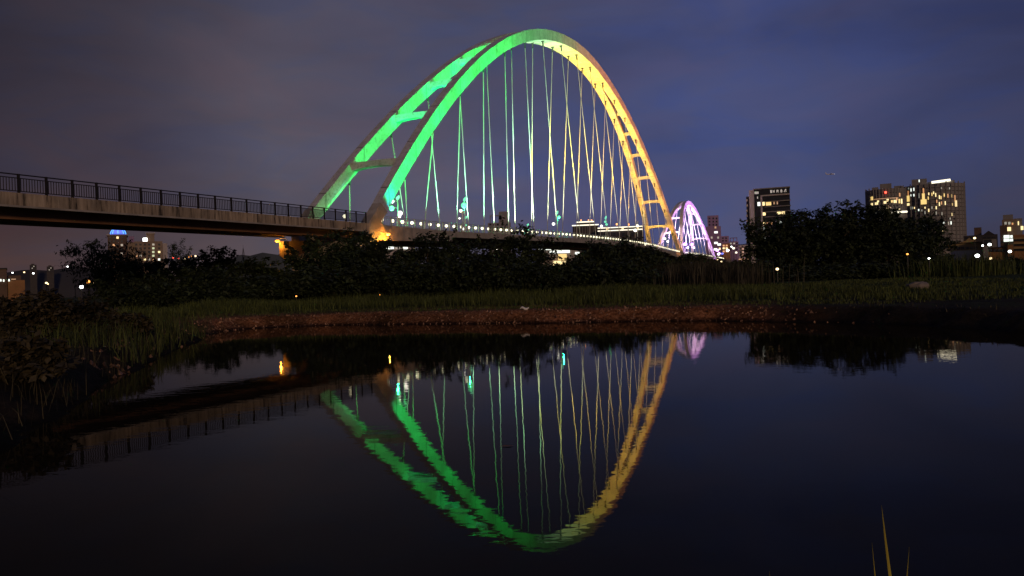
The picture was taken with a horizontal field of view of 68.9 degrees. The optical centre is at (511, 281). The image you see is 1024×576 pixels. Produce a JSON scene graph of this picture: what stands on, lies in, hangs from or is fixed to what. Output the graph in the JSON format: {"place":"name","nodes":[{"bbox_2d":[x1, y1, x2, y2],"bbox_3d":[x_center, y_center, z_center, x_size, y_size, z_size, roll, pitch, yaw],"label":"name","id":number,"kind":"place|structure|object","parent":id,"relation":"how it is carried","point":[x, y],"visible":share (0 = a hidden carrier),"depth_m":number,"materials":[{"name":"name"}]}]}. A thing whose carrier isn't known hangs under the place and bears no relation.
{"place":"outdoors","nodes":[
{"label":"outdoors","id":0,"kind":"place"},
{"bbox_2d":[7,267,198,297],"bbox_3d":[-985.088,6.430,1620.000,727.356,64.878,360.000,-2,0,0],"label":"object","id":1,"kind":"structure","parent":0,"point":[64,285],"depth_m":1475.95,"materials":[{"name":"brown wood"}]},
{"bbox_2d":[225,253,291,277],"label":"hills","id":2,"kind":"structure","parent":0,"point":[273,257],"depth_m":1891.63,"materials":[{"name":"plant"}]},
{"bbox_2d":[0,321,1023,575],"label":"water","id":3,"kind":"structure","parent":0,"point":[716,449],"depth_m":8.52,"materials":[{"name":"black liquid"}]},
{"bbox_2d":[0,273,1023,450],"bbox_3d":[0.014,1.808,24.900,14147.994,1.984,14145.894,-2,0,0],"label":"ground","id":4,"kind":"structure","parent":0,"point":[1010,310],"depth_m":29.62,"materials":[{"name":"green plant"}]},
{"bbox_2d":[0,268,24,300],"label":"townhouse","id":5,"kind":"structure","parent":4,"relation":"on","point":[10,286],"depth_m":149.21,"materials":[{"name":"brown brick"}]},
{"bbox_2d":[30,264,37,298],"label":"apartment tower","id":6,"kind":"structure","parent":4,"relation":"on","point":[33,285],"depth_m":1420.43,"materials":[{"name":"grey concrete"}]},
{"bbox_2d":[0,328,81,383],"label":"shrub","id":7,"kind":"object","parent":4,"relation":"on","point":[29,352],"visible":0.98,"depth_m":13.81,"materials":[{"name":"green plant"}]},
{"bbox_2d":[0,288,95,340],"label":"shrub","id":8,"kind":"object","parent":4,"relation":"on","point":[20,306],"visible":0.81,"depth_m":23.89,"materials":[{"name":"green plant"}]},
{"bbox_2d":[47,265,53,290],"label":"apartment tower","id":9,"kind":"structure","parent":4,"relation":"on","point":[50,276],"depth_m":1420.13,"materials":[{"name":"grey concrete"}]},
{"bbox_2d":[14,294,119,338],"bbox_3d":[-14.863,1.222,24.794,3.770,1.553,2.138,-2,0,0],"label":"shrub","id":10,"kind":"object","parent":4,"relation":"on","point":[80,307],"visible":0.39,"depth_m":24.45,"materials":[{"name":"green plant"}]},
{"bbox_2d":[52,238,160,304],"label":"broadleaf tree","id":11,"kind":"object","parent":4,"relation":"on","point":[107,265],"visible":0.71,"depth_m":79.25,"materials":[{"name":"green plant"}]},
{"bbox_2d":[0,311,224,439],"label":"shore grass","id":12,"kind":"structure","parent":4,"relation":"on","point":[82,357],"depth_m":18.42,"materials":[{"name":"green plant"}]},
{"bbox_2d":[79,308,154,336],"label":"shrub","id":13,"kind":"object","parent":4,"relation":"on","point":[146,324],"visible":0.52,"depth_m":24.85,"materials":[{"name":"green plant"}]},
{"bbox_2d":[24,310,211,365],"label":"shore grass","id":14,"kind":"structure","parent":4,"relation":"on","point":[160,323],"depth_m":23.16,"materials":[{"name":"green plant"}]},
{"bbox_2d":[106,230,167,282],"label":"apartment block","id":15,"kind":"structure","parent":4,"relation":"on","point":[148,244],"depth_m":431.81,"materials":[{"name":"grey concrete"}]},
{"bbox_2d":[87,268,194,309],"bbox_3d":[-29.922,0.775,59.748,8.506,3.564,4.981,-2,0,0],"label":"bush","id":16,"kind":"object","parent":4,"relation":"on","point":[132,292],"visible":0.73,"depth_m":59.29,"materials":[{"name":"green plant"}]},
{"bbox_2d":[104,256,204,297],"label":"broadleaf tree","id":17,"kind":"object","parent":4,"relation":"on","point":[174,268],"visible":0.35,"depth_m":81.64,"materials":[{"name":"green plant"}]},
{"bbox_2d":[165,238,193,280],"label":"tree","id":18,"kind":"object","parent":4,"relation":"on","point":[177,252],"visible":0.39,"depth_m":99.75,"materials":[{"name":"green plant"}]},
{"bbox_2d":[0,172,369,295],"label":"approach viaduct","id":19,"kind":"object","parent":4,"relation":"on","point":[18,208],"visible":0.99,"depth_m":65.24,"materials":[{"name":"concrete"}]},
{"bbox_2d":[143,265,252,307],"bbox_3d":[-25.073,0.497,59.945,9.018,3.599,4.904,-2,0,-12],"label":"bush","id":20,"kind":"object","parent":4,"relation":"on","point":[197,285],"visible":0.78,"depth_m":58.93,"materials":[{"name":"green plant"}]},
{"bbox_2d":[180,245,263,298],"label":"broadleaf tree","id":21,"kind":"object","parent":4,"relation":"on","point":[228,263],"visible":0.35,"depth_m":84.67,"materials":[{"name":"green plant"}]},
{"bbox_2d":[204,273,301,303],"bbox_3d":[-20.514,0.671,60.373,8.740,2.878,5.243,-2,0,0],"label":"bush","id":22,"kind":"object","parent":4,"relation":"on","point":[258,286],"visible":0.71,"depth_m":58.98,"materials":[{"name":"green plant"}]},
{"bbox_2d":[240,256,291,284],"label":"broadleaf tree","id":23,"kind":"object","parent":4,"relation":"on","point":[268,270],"visible":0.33,"depth_m":87.58,"materials":[{"name":"green plant"}]},
{"bbox_2d":[267,263,365,302],"bbox_3d":[-15.895,0.282,59.710,8.877,3.430,5.274,-2,0,0],"label":"bush","id":24,"kind":"object","parent":4,"relation":"on","point":[310,283],"visible":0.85,"depth_m":58.95,"materials":[{"name":"green plant"}]},
{"bbox_2d":[281,230,383,295],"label":"broadleaf tree","id":25,"kind":"object","parent":4,"relation":"on","point":[339,255],"visible":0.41,"depth_m":75.26,"materials":[{"name":"green plant"}]},
{"bbox_2d":[314,227,392,268],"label":"broadleaf tree","id":26,"kind":"object","parent":4,"relation":"on","point":[369,237],"visible":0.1,"depth_m":78.51,"materials":[{"name":"green plant"}]},
{"bbox_2d":[333,263,414,298],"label":"bush","id":27,"kind":"object","parent":4,"relation":"on","point":[370,278],"visible":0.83,"depth_m":58.84,"materials":[{"name":"green plant"}]},
{"bbox_2d":[349,238,408,293],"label":"broadleaf tree","id":28,"kind":"object","parent":4,"relation":"on","point":[372,254],"visible":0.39,"depth_m":69.81,"materials":[{"name":"green plant"}]},
{"bbox_2d":[386,247,414,257],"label":"shop row","id":29,"kind":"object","parent":4,"relation":"on","point":[396,248],"visible":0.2,"depth_m":299.98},
{"bbox_2d":[376,254,462,297],"bbox_3d":[-7.645,-0.180,59.963,8.025,3.922,4.071,-2,0,0],"label":"bush","id":30,"kind":"object","parent":4,"relation":"on","point":[417,272],"visible":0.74,"depth_m":59.44,"materials":[{"name":"green plant"}]},
{"bbox_2d":[376,225,480,290],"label":"broadleaf tree","id":31,"kind":"object","parent":4,"relation":"on","point":[426,254],"visible":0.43,"depth_m":69.36,"materials":[{"name":"green plant"}]},
{"bbox_2d":[441,234,502,280],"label":"broadleaf tree","id":32,"kind":"object","parent":4,"relation":"on","point":[473,247],"visible":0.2,"depth_m":73.27,"materials":[{"name":"green plant"}]},
{"bbox_2d":[424,257,520,296],"bbox_3d":[-3.249,-0.183,60.117,8.099,3.573,4.911,-2,0,0],"label":"bush","id":33,"kind":"object","parent":4,"relation":"on","point":[478,272],"visible":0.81,"depth_m":59.11,"materials":[{"name":"green plant"}]},
{"bbox_2d":[81,305,888,377],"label":"bank pebbles","id":34,"kind":"object","parent":4,"relation":"on","point":[347,319],"visible":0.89,"depth_m":35.21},
{"bbox_2d":[291,29,682,258],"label":"arch bridge","id":35,"kind":"structure","parent":4,"relation":"on","point":[468,65],"depth_m":129.41,"materials":[{"name":"metal"}]},
{"bbox_2d":[389,195,401,225],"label":"ornamental lamp","id":36,"kind":"object","parent":35,"relation":"on","point":[391,208],"visible":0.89,"depth_m":99.27,"materials":[{"name":"paint"}]},
{"bbox_2d":[459,197,466,231],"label":"ornamental lamp","id":37,"kind":"object","parent":35,"relation":"on","point":[464,205],"visible":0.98,"depth_m":117.23,"materials":[{"name":"paint"}]},
{"bbox_2d":[634,221,638,243],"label":"ornamental lamp","id":38,"kind":"object","parent":35,"relation":"on","point":[637,226],"visible":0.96,"depth_m":219.40,"materials":[{"name":"paint"}]},
{"bbox_2d":[488,211,511,256],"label":"apartment block","id":39,"kind":"structure","parent":4,"relation":"on","point":[502,214],"depth_m":380.05,"materials":[{"name":"grey concrete"}]},
{"bbox_2d":[2,276,1023,324],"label":"meadow grass","id":40,"kind":"structure","parent":4,"relation":"on","point":[589,295],"depth_m":44.02,"materials":[{"name":"green plant"}]},
{"bbox_2d":[462,215,565,290],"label":"broadleaf tree","id":41,"kind":"object","parent":4,"relation":"on","point":[508,245],"visible":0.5,"depth_m":72.88,"materials":[{"name":"green plant"}]},
{"bbox_2d":[485,256,567,293],"bbox_3d":[0.892,-0.325,59.917,7.486,3.325,4.206,-2,0,0],"label":"bush","id":42,"kind":"object","parent":4,"relation":"on","point":[538,277],"visible":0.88,"depth_m":59.19,"materials":[{"name":"green plant"}]},
{"bbox_2d":[69,302,1000,349],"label":"bank turf","id":43,"kind":"structure","parent":4,"relation":"on","point":[561,308],"depth_m":31.99,"materials":[{"name":"green plant"}]},
{"bbox_2d":[541,249,578,264],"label":"shop row","id":44,"kind":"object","parent":4,"relation":"on","point":[564,253],"visible":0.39,"depth_m":299.64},
{"bbox_2d":[550,250,569,252],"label":"shop window","id":45,"kind":"structure","parent":44,"relation":"in","point":[558,251],"depth_m":299.53,"materials":[{"name":"white glass"}]},
{"bbox_2d":[558,254,566,259],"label":"shop window","id":46,"kind":"structure","parent":44,"relation":"in","point":[562,255],"depth_m":299.57,"materials":[{"name":"yellow glass"}]},
{"bbox_2d":[544,262,617,290],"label":"bush","id":47,"kind":"object","parent":4,"relation":"on","point":[573,278],"visible":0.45,"depth_m":65.24,"materials":[{"name":"green plant"}]},
{"bbox_2d":[572,220,598,257],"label":"office block","id":48,"kind":"structure","parent":4,"relation":"on","point":[584,227],"depth_m":419.98,"materials":[{"name":"grey concrete"}]},
{"bbox_2d":[561,238,633,266],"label":"broadleaf tree","id":49,"kind":"object","parent":4,"relation":"on","point":[602,253],"visible":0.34,"depth_m":76.94,"materials":[{"name":"green plant"}]},
{"bbox_2d":[570,257,666,287],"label":"bush","id":50,"kind":"object","parent":4,"relation":"on","point":[624,274],"visible":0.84,"depth_m":65.26,"materials":[{"name":"green plant"}]},
{"bbox_2d":[598,223,643,244],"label":"office block","id":51,"kind":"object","parent":4,"relation":"on","point":[614,232],"visible":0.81,"depth_m":399.76,"materials":[{"name":"white glass"}]},
{"bbox_2d":[605,235,677,274],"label":"broadleaf tree","id":52,"kind":"object","parent":4,"relation":"on","point":[653,257],"visible":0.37,"depth_m":79.43,"materials":[{"name":"green plant"}]},
{"bbox_2d":[658,201,716,261],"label":"arch bridge","id":53,"kind":"structure","parent":4,"relation":"on","point":[688,206],"depth_m":320.80,"materials":[{"name":"metal"}]},
{"bbox_2d":[660,252,725,267],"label":"broadleaf tree","id":54,"kind":"object","parent":4,"relation":"on","point":[686,257],"visible":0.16,"depth_m":84.81,"materials":[{"name":"green plant"}]},
{"bbox_2d":[705,215,721,258],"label":"apartment tower","id":55,"kind":"structure","parent":4,"relation":"on","point":[713,229],"depth_m":520.10,"materials":[{"name":"brown concrete"}]},
{"bbox_2d":[721,236,729,259],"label":"apartment block","id":56,"kind":"structure","parent":4,"relation":"on","point":[725,244],"depth_m":458.31,"materials":[{"name":"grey concrete"}]},
{"bbox_2d":[646,256,804,287],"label":"reeds","id":57,"kind":"object","parent":4,"relation":"on","point":[698,272],"visible":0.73,"depth_m":63.55,"materials":[{"name":"green plant"}]},
{"bbox_2d":[729,237,738,260],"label":"apartment block","id":58,"kind":"structure","parent":4,"relation":"on","point":[733,243],"depth_m":479.98,"materials":[{"name":"grey concrete"}]},
{"bbox_2d":[738,244,747,259],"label":"apartment block","id":59,"kind":"structure","parent":4,"relation":"on","point":[741,249],"depth_m":400.01,"materials":[{"name":"grey concrete"}]},
{"bbox_2d":[725,258,764,274],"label":"bush","id":60,"kind":"object","parent":4,"relation":"on","point":[750,264],"visible":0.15,"depth_m":73.47,"materials":[{"name":"green plant"}]},
{"bbox_2d":[746,186,790,263],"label":"office tower","id":61,"kind":"structure","parent":4,"relation":"on","point":[765,204],"depth_m":330.72,"materials":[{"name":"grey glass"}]},
{"bbox_2d":[742,257,800,281],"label":"bush","id":62,"kind":"object","parent":4,"relation":"on","point":[781,267],"visible":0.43,"depth_m":73.41,"materials":[{"name":"green plant"}]},
{"bbox_2d":[739,209,840,279],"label":"broadleaf tree","id":63,"kind":"object","parent":4,"relation":"on","point":[765,246],"visible":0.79,"depth_m":80.66,"materials":[{"name":"green plant"}]},
{"bbox_2d":[766,208,846,268],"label":"broadleaf tree","id":64,"kind":"object","parent":4,"relation":"on","point":[814,213],"depth_m":85.96,"materials":[{"name":"green plant"}]},
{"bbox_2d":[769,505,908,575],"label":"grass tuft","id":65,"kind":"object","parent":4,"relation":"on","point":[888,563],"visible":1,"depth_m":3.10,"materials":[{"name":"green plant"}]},
{"bbox_2d":[781,198,900,267],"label":"broadleaf tree","id":66,"kind":"object","parent":4,"relation":"on","point":[838,253],"visible":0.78,"depth_m":80.11,"materials":[{"name":"green plant"}]},
{"bbox_2d":[819,207,905,277],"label":"broadleaf tree","id":67,"kind":"object","parent":4,"relation":"on","point":[837,218],"visible":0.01,"depth_m":85.02,"materials":[{"name":"green plant"}]},
{"bbox_2d":[865,183,907,264],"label":"apartment building","id":68,"kind":"structure","parent":4,"relation":"on","point":[876,196],"depth_m":600.63,"materials":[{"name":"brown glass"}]},
{"bbox_2d":[829,200,960,264],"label":"broadleaf tree","id":69,"kind":"object","parent":4,"relation":"on","point":[902,230],"visible":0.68,"depth_m":80.25,"materials":[{"name":"green plant"}]},
{"bbox_2d":[905,281,928,288],"bbox_3d":[22.295,0.266,41.010,1.247,0.544,0.934,-2,0,0],"label":"boulder","id":70,"kind":"object","parent":4,"relation":"on","point":[922,284],"visible":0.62,"depth_m":40.69,"materials":[{"name":"stone"}]},
{"bbox_2d":[897,212,955,263],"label":"broadleaf tree","id":71,"kind":"object","parent":4,"relation":"on","point":[938,238],"visible":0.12,"depth_m":83.02,"materials":[{"name":"green plant"}]},
{"bbox_2d":[900,253,954,276],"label":"bush","id":72,"kind":"object","parent":4,"relation":"on","point":[918,258],"visible":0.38,"depth_m":73.33,"materials":[{"name":"green plant"}]},
{"bbox_2d":[903,178,966,255],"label":"apartment building","id":73,"kind":"structure","parent":4,"relation":"on","point":[947,197],"depth_m":639.05,"materials":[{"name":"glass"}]},
{"bbox_2d":[887,251,1023,278],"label":"reeds","id":74,"kind":"object","parent":4,"relation":"on","point":[961,267],"visible":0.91,"depth_m":64.98,"materials":[{"name":"green plant"}]},
{"bbox_2d":[919,258,1003,275],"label":"bush","id":75,"kind":"object","parent":4,"relation":"on","point":[967,262],"visible":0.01,"depth_m":73.22,"materials":[{"name":"green plant"}]},
{"bbox_2d":[944,238,982,261],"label":"hall","id":76,"kind":"structure","parent":4,"relation":"on","point":[968,245],"depth_m":234.27,"materials":[{"name":"grey glass"}]},
{"bbox_2d":[963,227,997,246],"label":"house","id":77,"kind":"structure","parent":4,"relation":"on","point":[978,235],"depth_m":300.37,"materials":[{"name":"brown concrete"}]},
{"bbox_2d":[983,238,996,259],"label":"house","id":78,"kind":"structure","parent":4,"relation":"on","point":[987,241],"depth_m":225.20,"materials":[{"name":"grey concrete"}]},
{"bbox_2d":[987,244,1012,259],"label":"shed","id":79,"kind":"structure","parent":4,"relation":"on","point":[999,250],"depth_m":209.38,"materials":[{"name":"brown glass"}]},
{"bbox_2d":[983,255,1023,273],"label":"bush","id":80,"kind":"object","parent":4,"relation":"on","point":[1016,265],"visible":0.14,"depth_m":72.81,"materials":[{"name":"green plant"}]},
{"bbox_2d":[1000,214,1023,259],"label":"apartment block","id":81,"kind":"structure","parent":4,"relation":"on","point":[1011,230],"depth_m":261.48,"materials":[{"name":"brown concrete"}]},
{"bbox_2d":[0,0,1023,273],"label":"sky","id":82,"kind":"structure","parent":0,"point":[262,100],"materials":[{"name":"blue"}]}
]}

